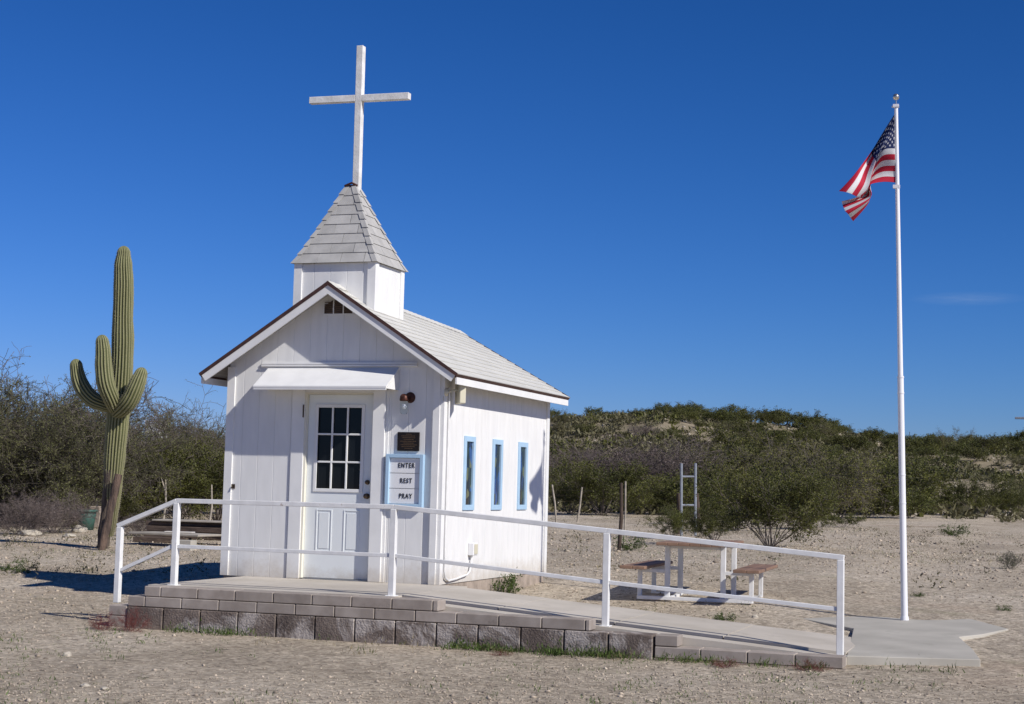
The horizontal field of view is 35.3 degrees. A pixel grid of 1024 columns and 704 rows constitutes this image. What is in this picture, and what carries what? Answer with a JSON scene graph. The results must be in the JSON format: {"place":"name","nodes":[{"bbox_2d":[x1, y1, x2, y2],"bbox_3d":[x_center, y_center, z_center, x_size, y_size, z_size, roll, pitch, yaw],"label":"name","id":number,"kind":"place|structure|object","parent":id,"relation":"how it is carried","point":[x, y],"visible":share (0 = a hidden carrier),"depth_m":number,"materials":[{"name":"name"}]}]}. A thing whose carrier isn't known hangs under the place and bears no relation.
{"place":"outdoors","nodes":[
{"label":"outdoors","id":0,"kind":"place"},
{"bbox_2d":[0,418,1023,703],"bbox_3d":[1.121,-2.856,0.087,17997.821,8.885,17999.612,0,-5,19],"label":"ground","id":1,"kind":"structure","parent":0,"point":[1000,656],"depth_m":15.06,"materials":[{"name":"beige sand"}]},
{"bbox_2d":[10,557,40,572],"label":"weed","id":2,"kind":"object","parent":1,"relation":"on","point":[19,566],"visible":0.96,"depth_m":21.45,"materials":[{"name":"green plant"}]},
{"bbox_2d":[0,482,72,535],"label":"bare shrub","id":3,"kind":"object","parent":1,"relation":"on","point":[9,520],"visible":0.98,"depth_m":31.03,"materials":[{"name":"grey plant"}]},
{"bbox_2d":[0,386,95,521],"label":"mesquite tree","id":4,"kind":"object","parent":1,"relation":"on","point":[3,478],"visible":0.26,"depth_m":36.10,"materials":[{"name":"green plant"}]},
{"bbox_2d":[0,341,102,520],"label":"bare tree","id":5,"kind":"object","parent":1,"relation":"on","point":[35,429],"visible":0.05,"depth_m":38.84,"materials":[{"name":"brown plant"}]},
{"bbox_2d":[14,489,101,533],"bbox_3d":[-9.147,3.274,32.577,1.907,1.104,1.862,-2,-6,38],"label":"bare shrub","id":6,"kind":"object","parent":1,"relation":"on","point":[77,514],"visible":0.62,"depth_m":32.58,"materials":[{"name":"grey plant"}]},
{"bbox_2d":[78,509,97,529],"bbox_3d":[-9.031,3.559,34.194,0.450,0.430,0.446,0,-5,19],"label":"planter bucket","id":7,"kind":"object","parent":1,"relation":"on","point":[90,524],"visible":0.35,"depth_m":34.06,"materials":[{"name":"green plastic"}]},
{"bbox_2d":[0,348,194,526],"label":"bare tree","id":8,"kind":"object","parent":1,"relation":"on","point":[145,443],"visible":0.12,"depth_m":37.62,"materials":[{"name":"brown plant"}]},
{"bbox_2d":[0,354,198,527],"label":"mesquite tree","id":9,"kind":"object","parent":1,"relation":"on","point":[78,479],"visible":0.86,"depth_m":35.26,"materials":[{"name":"green plant"}]},
{"bbox_2d":[4,372,196,520],"bbox_3d":[-10.181,2.534,40.183,5.046,4.123,5.765,1,-5,4],"label":"mesquite tree","id":10,"kind":"object","parent":1,"relation":"on","point":[133,454],"visible":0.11,"depth_m":39.35,"materials":[{"name":"green plant"}]},
{"bbox_2d":[88,609,121,630],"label":"dry weed","id":11,"kind":"object","parent":1,"relation":"on","point":[96,626],"visible":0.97,"depth_m":15.46,"materials":[{"name":"brown plant"}]},
{"bbox_2d":[1,521,216,575],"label":"weeds","id":12,"kind":"object","parent":1,"relation":"on","point":[86,566],"visible":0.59,"depth_m":24.47,"materials":[{"name":"green plant"}]},
{"bbox_2d":[70,246,147,548],"bbox_3d":[-6.749,0.852,26.840,1.019,5.330,1.157,5,-6,-37],"label":"saguaro","id":13,"kind":"object","parent":1,"relation":"on","point":[121,384],"visible":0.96,"depth_m":27.00,"materials":[{"name":"green plant"}]},
{"bbox_2d":[98,474,121,549],"bbox_3d":[-6.665,2.668,26.699,0.373,1.304,0.143,6,-7,-41],"label":"trunk","id":14,"kind":"object","parent":1,"relation":"on","point":[107,524],"visible":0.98,"depth_m":26.66,"materials":[{"name":"plant"}]},
{"bbox_2d":[95,493,161,523],"bbox_3d":[-8.689,3.487,36.091,1.307,0.952,1.633,-1,-5,23],"label":"creosote bush","id":15,"kind":"object","parent":1,"relation":"on","point":[126,508],"visible":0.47,"depth_m":35.99,"materials":[{"name":"green plant"}]},
{"bbox_2d":[115,603,151,632],"bbox_3d":[-3.622,2.571,15.399,0.395,0.346,0.458,5,-6,-38],"label":"dry weed","id":16,"kind":"object","parent":1,"relation":"on","point":[132,624],"visible":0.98,"depth_m":15.38,"materials":[{"name":"brown plant"}]},
{"bbox_2d":[115,512,151,535],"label":"bare shrub","id":17,"kind":"object","parent":1,"relation":"on","point":[137,527],"visible":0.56,"depth_m":31.74,"materials":[{"name":"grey plant"}]},
{"bbox_2d":[90,425,220,520],"bbox_3d":[-9.143,3.083,40.688,4.379,2.452,3.506,1,-5,7],"label":"creosote bush","id":18,"kind":"object","parent":1,"relation":"on","point":[170,455],"visible":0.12,"depth_m":39.97,"materials":[{"name":"green plant"}]},
{"bbox_2d":[133,536,191,542],"bbox_3d":[-6.339,3.405,29.190,1.000,0.100,0.300,1,-5,8],"label":"lumber plank","id":19,"kind":"object","parent":1,"relation":"on","point":[149,539],"visible":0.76,"depth_m":29.06,"materials":[{"name":"wood"}]},
{"bbox_2d":[121,438,224,519],"bbox_3d":[-8.119,3.166,39.419,3.732,2.150,3.178,0,-5,17],"label":"creosote bush","id":20,"kind":"object","parent":1,"relation":"on","point":[197,490],"visible":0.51,"depth_m":38.92,"materials":[{"name":"green plant"}]},
{"bbox_2d":[129,531,220,536],"bbox_3d":[-5.899,3.191,28.229,1.500,0.040,0.700,-1,-5,26],"label":"lumber plank","id":21,"kind":"object","parent":1,"relation":"on","point":[181,534],"visible":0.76,"depth_m":28.00,"materials":[{"name":"brown wood"}]},
{"bbox_2d":[129,379,225,518],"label":"palo verde","id":22,"kind":"object","parent":1,"relation":"on","point":[188,424],"visible":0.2,"depth_m":43.37,"materials":[{"name":"green plant"}]},
{"bbox_2d":[144,531,220,539],"bbox_3d":[-5.979,3.530,30.932,2.200,0.130,0.450,0,-5,16],"label":"lumber plank","id":23,"kind":"object","parent":1,"relation":"on","point":[209,538],"visible":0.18,"depth_m":30.70,"materials":[{"name":"wood"}]},
{"bbox_2d":[146,525,221,532],"bbox_3d":[-6.014,3.405,30.881,2.100,0.100,0.350,0,-5,20],"label":"lumber plank","id":24,"kind":"object","parent":23,"relation":"on","point":[187,529],"visible":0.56,"depth_m":30.77,"materials":[{"name":"wood"}]},
{"bbox_2d":[146,521,221,526],"bbox_3d":[-5.925,3.317,30.951,2.300,0.080,0.300,0,-5,14],"label":"lumber plank","id":25,"kind":"object","parent":24,"relation":"on","point":[170,523],"visible":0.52,"depth_m":30.88,"materials":[{"name":"brown wood"}]},
{"bbox_2d":[152,519,221,522],"bbox_3d":[-5.956,3.254,30.956,1.900,0.035,0.500,0,-5,17],"label":"lumber plank","id":26,"kind":"object","parent":25,"relation":"on","point":[201,521],"visible":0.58,"depth_m":30.79,"materials":[{"name":"brown wood"}]},
{"bbox_2d":[166,428,224,520],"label":"creosote bush","id":27,"kind":"object","parent":1,"relation":"on","point":[217,517],"visible":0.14,"depth_m":40.11,"materials":[{"name":"green plant"}]},
{"bbox_2d":[199,45,569,591],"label":"chapel","id":28,"kind":"structure","parent":1,"relation":"on","point":[332,364],"depth_m":17.76,"materials":[{"name":"white paint"}]},
{"bbox_2d":[303,395,372,579],"bbox_3d":[-1.894,1.465,17.569,0.782,1.997,0.105,0,-5,19],"label":"door","id":29,"kind":"structure","parent":28,"relation":"in","point":[340,426],"depth_m":17.59,"materials":[{"name":"paint"}]},
{"bbox_2d":[384,454,424,507],"bbox_3d":[-1.148,1.380,17.247,0.435,0.570,0.058,0,-5,19],"label":"notice sign","id":30,"kind":"object","parent":28,"relation":"attached to","point":[398,466],"visible":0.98,"depth_m":17.24,"materials":[{"name":"blue paint"}]},
{"bbox_2d":[400,392,414,413],"bbox_3d":[-1.135,0.549,17.298,0.167,0.245,0.108,6,-7,-44],"label":"wall lamp","id":31,"kind":"object","parent":28,"relation":"attached to","point":[407,398],"visible":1,"depth_m":17.24,"materials":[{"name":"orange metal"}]},
{"bbox_2d":[397,432,419,450],"bbox_3d":[-1.112,0.962,17.294,0.255,0.203,0.020,0,-5,19],"label":"memorial plaque","id":32,"kind":"object","parent":28,"relation":"attached to","point":[408,441],"visible":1,"depth_m":17.28,"materials":[{"name":"brown metal"}]},
{"bbox_2d":[443,384,465,403],"bbox_3d":[-0.643,0.439,17.309,0.276,0.230,0.214,3,-5,-22],"label":"alarm box","id":33,"kind":"object","parent":28,"relation":"attached to","point":[460,394],"visible":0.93,"depth_m":17.25,"materials":[{"name":"beige plastic"}]},
{"bbox_2d":[443,388,477,581],"bbox_3d":[-0.541,1.457,17.635,0.076,2.077,0.901,0,-5,19],"label":"conduit pipe","id":34,"kind":"object","parent":28,"relation":"attached to","point":[472,549],"visible":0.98,"depth_m":17.26,"materials":[{"name":"beige plastic"}]},
{"bbox_2d":[462,436,475,509],"bbox_3d":[-0.497,1.349,17.924,0.063,0.820,0.340,0,-5,19],"label":"window","id":35,"kind":"structure","parent":28,"relation":"in","point":[469,459],"depth_m":17.94,"materials":[{"name":"blue paint"}]},
{"bbox_2d":[491,439,503,509],"bbox_3d":[-0.194,1.432,18.801,0.063,0.820,0.340,0,-5,19],"label":"window","id":36,"kind":"structure","parent":28,"relation":"in","point":[497,445],"depth_m":18.82,"materials":[{"name":"blue paint"}]},
{"bbox_2d":[517,442,527,509],"bbox_3d":[0.108,1.514,19.673,0.063,0.820,0.340,0,-5,19],"label":"window","id":37,"kind":"structure","parent":28,"relation":"in","point":[522,473],"depth_m":19.71,"materials":[{"name":"blue paint"}]},
{"bbox_2d":[109,576,854,669],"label":"entrance platform","id":38,"kind":"structure","parent":1,"relation":"on","point":[353,611],"depth_m":14.96,"materials":[{"name":"concrete"}]},
{"bbox_2d":[113,498,844,654],"bbox_3d":[-0.554,2.031,14.994,7.244,1.186,0.100,0,-5,19],"label":"hand railing","id":39,"kind":"object","parent":38,"relation":"on","point":[606,582],"visible":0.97,"depth_m":14.95,"materials":[{"name":"metal"}]},
{"bbox_2d":[492,573,523,593],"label":"weed","id":40,"kind":"object","parent":1,"relation":"on","point":[510,586],"visible":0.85,"depth_m":18.68,"materials":[{"name":"green plant"}]},
{"bbox_2d":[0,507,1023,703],"bbox_3d":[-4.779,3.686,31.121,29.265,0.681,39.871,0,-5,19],"label":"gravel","id":41,"kind":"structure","parent":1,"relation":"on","point":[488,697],"depth_m":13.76,"materials":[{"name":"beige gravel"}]},
{"bbox_2d":[164,622,965,674],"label":"wall grass","id":42,"kind":"structure","parent":1,"relation":"on","point":[499,646],"depth_m":14.14,"materials":[{"name":"green plant"}]},
{"bbox_2d":[549,441,585,462],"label":"creosote bush","id":43,"kind":"object","parent":1,"relation":"on","point":[556,451],"visible":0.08,"depth_m":90.25,"materials":[{"name":"green plant"}]},
{"bbox_2d":[548,464,613,513],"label":"creosote bush","id":44,"kind":"object","parent":1,"relation":"on","point":[558,496],"visible":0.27,"depth_m":59.94,"materials":[{"name":"green plant"}]},
{"bbox_2d":[549,450,628,498],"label":"bare shrub","id":45,"kind":"object","parent":1,"relation":"on","point":[598,462],"visible":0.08,"depth_m":71.21,"materials":[{"name":"grey plant"}]},
{"bbox_2d":[548,448,672,514],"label":"creosote bush","id":46,"kind":"object","parent":1,"relation":"on","point":[597,485],"visible":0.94,"depth_m":57.57,"materials":[{"name":"green plant"}]},
{"bbox_2d":[617,483,622,550],"bbox_3d":[1.889,2.926,28.043,0.085,1.290,0.165,2,-5,-11],"label":"fence post","id":47,"kind":"object","parent":1,"relation":"on","point":[620,518],"visible":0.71,"depth_m":28.01,"materials":[{"name":"brown wood"}]},
{"bbox_2d":[612,536,646,550],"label":"weed","id":48,"kind":"object","parent":1,"relation":"on","point":[626,547],"visible":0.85,"depth_m":28.24,"materials":[{"name":"green plant"}]},
{"bbox_2d":[549,420,727,481],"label":"bare shrub","id":49,"kind":"object","parent":1,"relation":"on","point":[654,452],"visible":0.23,"depth_m":71.43,"materials":[{"name":"grey plant"}]},
{"bbox_2d":[627,421,659,436],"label":"bare shrub","id":50,"kind":"object","parent":1,"relation":"on","point":[644,429],"visible":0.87,"depth_m":111.77,"materials":[{"name":"grey plant"}]},
{"bbox_2d":[613,469,674,514],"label":"creosote bush","id":51,"kind":"object","parent":1,"relation":"on","point":[662,492],"visible":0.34,"depth_m":60.21,"materials":[{"name":"green plant"}]},
{"bbox_2d":[612,473,692,513],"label":"creosote bush","id":52,"kind":"object","parent":1,"relation":"on","point":[661,498],"visible":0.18,"depth_m":61.27,"materials":[{"name":"green plant"}]},
{"bbox_2d":[602,433,735,486],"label":"bare shrub","id":53,"kind":"object","parent":1,"relation":"on","point":[679,461],"visible":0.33,"depth_m":69.71,"materials":[{"name":"grey plant"}]},
{"bbox_2d":[642,504,698,536],"bbox_3d":[3.569,3.678,35.065,1.052,0.841,1.235,5,-6,-34],"label":"creosote bush","id":54,"kind":"object","parent":1,"relation":"on","point":[677,522],"visible":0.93,"depth_m":34.98,"materials":[{"name":"green plant"}]},
{"bbox_2d":[671,407,700,423],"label":"creosote bush","id":55,"kind":"object","parent":1,"relation":"on","point":[691,415],"visible":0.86,"depth_m":123.16,"materials":[{"name":"green plant"}]},
{"bbox_2d":[680,463,696,535],"bbox_3d":[4.045,3.436,36.939,0.424,1.769,0.200,1,-5,0],"label":"ladder","id":56,"kind":"object","parent":1,"relation":"on","point":[681,487],"visible":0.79,"depth_m":36.92,"materials":[{"name":"metal"}]},
{"bbox_2d":[658,466,725,506],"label":"creosote bush","id":57,"kind":"object","parent":1,"relation":"on","point":[687,497],"visible":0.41,"depth_m":59.48,"materials":[{"name":"green plant"}]},
{"bbox_2d":[619,539,777,603],"bbox_3d":[2.206,2.541,18.772,1.569,0.665,1.760,0,-5,16],"label":"picnic table","id":58,"kind":"object","parent":1,"relation":"on","point":[658,566],"visible":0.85,"depth_m":18.42,"materials":[{"name":"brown wood"}]},
{"bbox_2d":[695,407,730,421],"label":"creosote bush","id":59,"kind":"object","parent":1,"relation":"on","point":[718,414],"visible":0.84,"depth_m":137.00,"materials":[{"name":"green plant"}]},
{"bbox_2d":[687,495,740,539],"bbox_3d":[4.095,3.404,32.662,1.175,0.992,1.250,1,-5,5],"label":"creosote bush","id":60,"kind":"object","parent":1,"relation":"on","point":[709,522],"visible":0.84,"depth_m":32.58,"materials":[{"name":"green plant"}]},
{"bbox_2d":[677,459,751,491],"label":"creosote bush","id":61,"kind":"object","parent":1,"relation":"on","point":[701,472],"visible":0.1,"depth_m":67.94,"materials":[{"name":"green plant"}]},
{"bbox_2d":[703,423,754,443],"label":"creosote bush","id":62,"kind":"object","parent":1,"relation":"on","point":[720,434],"visible":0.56,"depth_m":110.02,"materials":[{"name":"green plant"}]},
{"bbox_2d":[715,403,748,415],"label":"creosote bush","id":63,"kind":"object","parent":1,"relation":"on","point":[731,408],"visible":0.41,"depth_m":146.70,"materials":[{"name":"green plant"}]},
{"bbox_2d":[690,468,775,530],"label":"creosote bush","id":64,"kind":"object","parent":1,"relation":"on","point":[717,507],"visible":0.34,"depth_m":41.72,"materials":[{"name":"green plant"}]},
{"bbox_2d":[723,432,761,450],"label":"creosote bush","id":65,"kind":"object","parent":1,"relation":"on","point":[743,441],"visible":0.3,"depth_m":105.38,"materials":[{"name":"green plant"}]},
{"bbox_2d":[709,437,795,473],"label":"creosote bush","id":66,"kind":"object","parent":1,"relation":"on","point":[727,452],"visible":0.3,"depth_m":81.68,"materials":[{"name":"green plant"}]},
{"bbox_2d":[689,423,817,484],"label":"palo verde","id":67,"kind":"object","parent":1,"relation":"on","point":[745,464],"visible":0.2,"depth_m":73.03,"materials":[{"name":"green plant"}]},
{"bbox_2d":[724,432,800,479],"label":"palo verde","id":68,"kind":"object","parent":1,"relation":"on","point":[761,456],"visible":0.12,"depth_m":76.40,"materials":[{"name":"green plant"}]},
{"bbox_2d":[690,452,845,546],"bbox_3d":[4.877,2.795,30.336,3.140,1.831,2.514,-1,-5,23],"label":"creosote bush","id":69,"kind":"object","parent":1,"relation":"on","point":[765,506],"visible":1,"depth_m":30.17,"materials":[{"name":"green plant"}]},
{"bbox_2d":[758,427,789,442],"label":"creosote bush","id":70,"kind":"object","parent":1,"relation":"on","point":[777,434],"visible":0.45,"depth_m":112.89,"materials":[{"name":"green plant"}]},
{"bbox_2d":[743,450,826,486],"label":"creosote bush","id":71,"kind":"object","parent":1,"relation":"on","point":[764,469],"visible":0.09,"depth_m":64.62,"materials":[{"name":"green plant"}]},
{"bbox_2d":[547,511,1023,587],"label":"dry weeds","id":72,"kind":"object","parent":1,"relation":"on","point":[963,543],"visible":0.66,"depth_m":34.82,"materials":[{"name":"beige plant"}]},
{"bbox_2d":[548,408,1023,521],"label":"scrub","id":73,"kind":"object","parent":1,"relation":"on","point":[969,511],"visible":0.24,"depth_m":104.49,"materials":[{"name":"green plant"}]},
{"bbox_2d":[558,415,1023,519],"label":"hillside rocks","id":74,"kind":"object","parent":1,"relation":"on","point":[822,448],"visible":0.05,"depth_m":109.66,"materials":[{"name":"stone"}]},
{"bbox_2d":[777,411,814,425],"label":"creosote bush","id":75,"kind":"object","parent":1,"relation":"on","point":[787,418],"visible":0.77,"depth_m":140.58,"materials":[{"name":"green plant"}]},
{"bbox_2d":[762,462,842,527],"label":"creosote bush","id":76,"kind":"object","parent":1,"relation":"on","point":[823,492],"visible":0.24,"depth_m":43.97,"materials":[{"name":"green plant"}]},
{"bbox_2d":[786,422,819,442],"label":"creosote bush","id":77,"kind":"object","parent":1,"relation":"on","point":[799,434],"visible":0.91,"depth_m":119.29,"materials":[{"name":"green plant"}]},
{"bbox_2d":[731,424,894,507],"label":"palo verde","id":78,"kind":"object","parent":1,"relation":"on","point":[793,453],"visible":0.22,"depth_m":70.07,"materials":[{"name":"green plant"}]},
{"bbox_2d":[806,418,838,438],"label":"palo verde","id":79,"kind":"object","parent":1,"relation":"on","point":[824,429],"visible":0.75,"depth_m":131.79,"materials":[{"name":"green plant"}]},
{"bbox_2d":[775,432,898,518],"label":"palo verde","id":80,"kind":"object","parent":1,"relation":"on","point":[851,492],"visible":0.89,"depth_m":57.04,"materials":[{"name":"green plant"}]},
{"bbox_2d":[820,512,867,526],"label":"creosote bush","id":81,"kind":"object","parent":1,"relation":"on","point":[851,517],"visible":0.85,"depth_m":46.86,"materials":[{"name":"green plant"}]},
{"bbox_2d":[824,430,868,450],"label":"creosote bush","id":82,"kind":"object","parent":1,"relation":"on","point":[836,438],"visible":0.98,"depth_m":113.59,"materials":[{"name":"green plant"}]},
{"bbox_2d":[851,492,889,517],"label":"creosote bush","id":83,"kind":"object","parent":1,"relation":"on","point":[877,510],"visible":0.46,"depth_m":58.17,"materials":[{"name":"green plant"}]},
{"bbox_2d":[861,426,886,442],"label":"creosote bush","id":84,"kind":"object","parent":1,"relation":"on","point":[871,435],"visible":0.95,"depth_m":134.74,"materials":[{"name":"green plant"}]},
{"bbox_2d":[837,451,952,514],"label":"creosote bush","id":85,"kind":"object","parent":1,"relation":"on","point":[917,477],"visible":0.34,"depth_m":61.03,"materials":[{"name":"green plant"}]},
{"bbox_2d":[841,455,950,509],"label":"creosote bush","id":86,"kind":"object","parent":1,"relation":"on","point":[890,468],"visible":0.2,"depth_m":63.46,"materials":[{"name":"green plant"}]},
{"bbox_2d":[804,616,1007,666],"bbox_3d":[3.771,2.911,15.913,2.111,0.384,4.700,0,-5,19],"label":"concrete pad","id":87,"kind":"object","parent":1,"relation":"on","point":[883,641],"visible":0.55,"depth_m":15.18,"materials":[{"name":"grey concrete"}]},
{"bbox_2d":[892,94,908,619],"bbox_3d":[4.191,0.011,17.384,0.204,5.705,0.090,0,-5,19],"label":"flagpole","id":88,"kind":"object","parent":87,"relation":"on","point":[902,509],"visible":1,"depth_m":17.31,"materials":[{"name":"white metal"}]},
{"bbox_2d":[839,114,895,220],"bbox_3d":[3.856,-2.019,17.572,0.655,1.174,0.256,3,-5,-13],"label":"flag","id":89,"kind":"object","parent":88,"relation":"hanging from","point":[878,164],"visible":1,"depth_m":17.57,"materials":[{"name":"multicoloured fabric"}]},
{"bbox_2d":[881,481,940,517],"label":"creosote bush","id":90,"kind":"object","parent":1,"relation":"on","point":[910,495],"visible":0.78,"depth_m":57.81,"materials":[{"name":"green plant"}]},
{"bbox_2d":[888,435,943,454],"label":"creosote bush","id":91,"kind":"object","parent":1,"relation":"on","point":[930,439],"visible":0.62,"depth_m":113.84,"materials":[{"name":"green plant"}]},
{"bbox_2d":[865,451,972,493],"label":"creosote bush","id":92,"kind":"object","parent":1,"relation":"on","point":[951,471],"visible":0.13,"depth_m":75.79,"materials":[{"name":"green plant"}]},
{"bbox_2d":[909,445,937,458],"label":"creosote bush","id":93,"kind":"object","parent":1,"relation":"on","point":[929,449],"visible":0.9,"depth_m":110.53,"materials":[{"name":"green plant"}]},
{"bbox_2d":[931,451,959,468],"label":"creosote bush","id":94,"kind":"object","parent":1,"relation":"on","point":[951,459],"visible":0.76,"depth_m":104.38,"materials":[{"name":"green plant"}]},
{"bbox_2d":[934,427,960,452],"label":"palo verde","id":95,"kind":"object","parent":1,"relation":"on","point":[944,439],"visible":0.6,"depth_m":117.77,"materials":[{"name":"green plant"}]},
{"bbox_2d":[933,523,971,535],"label":"weed","id":96,"kind":"object","parent":1,"relation":"on","point":[957,531],"visible":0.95,"depth_m":41.63,"materials":[{"name":"green plant"}]},
{"bbox_2d":[937,440,972,457],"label":"creosote bush","id":97,"kind":"object","parent":1,"relation":"on","point":[950,446],"visible":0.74,"depth_m":109.13,"materials":[{"name":"green plant"}]},
{"bbox_2d":[957,446,990,462],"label":"creosote bush","id":98,"kind":"object","parent":1,"relation":"on","point":[976,453],"visible":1,"depth_m":107.61,"materials":[{"name":"green plant"}]},
{"bbox_2d":[936,472,1021,516],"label":"creosote bush","id":99,"kind":"object","parent":1,"relation":"on","point":[959,490],"visible":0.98,"depth_m":61.73,"materials":[{"name":"green plant"}]},
{"bbox_2d":[964,433,1007,453],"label":"creosote bush","id":100,"kind":"object","parent":1,"relation":"on","point":[989,444],"visible":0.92,"depth_m":113.40,"materials":[{"name":"green plant"}]},
{"bbox_2d":[992,479,1023,511],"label":"creosote bush","id":101,"kind":"object","parent":1,"relation":"on","point":[1020,502],"visible":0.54,"depth_m":68.82,"materials":[{"name":"green plant"}]},
{"bbox_2d":[994,550,1023,568],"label":"sage bush","id":102,"kind":"object","parent":1,"relation":"on","point":[1006,561],"visible":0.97,"depth_m":26.11,"materials":[{"name":"grey plant"}]},
{"bbox_2d":[0,0,1023,440],"label":"sky","id":103,"kind":"structure","parent":0,"point":[629,204],"materials":[{"name":"blue"}]},
{"bbox_2d":[6,514,1022,662],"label":"dry grass","id":104,"kind":"structure","parent":0,"point":[351,647],"depth_m":24.60,"materials":[{"name":"plant"}]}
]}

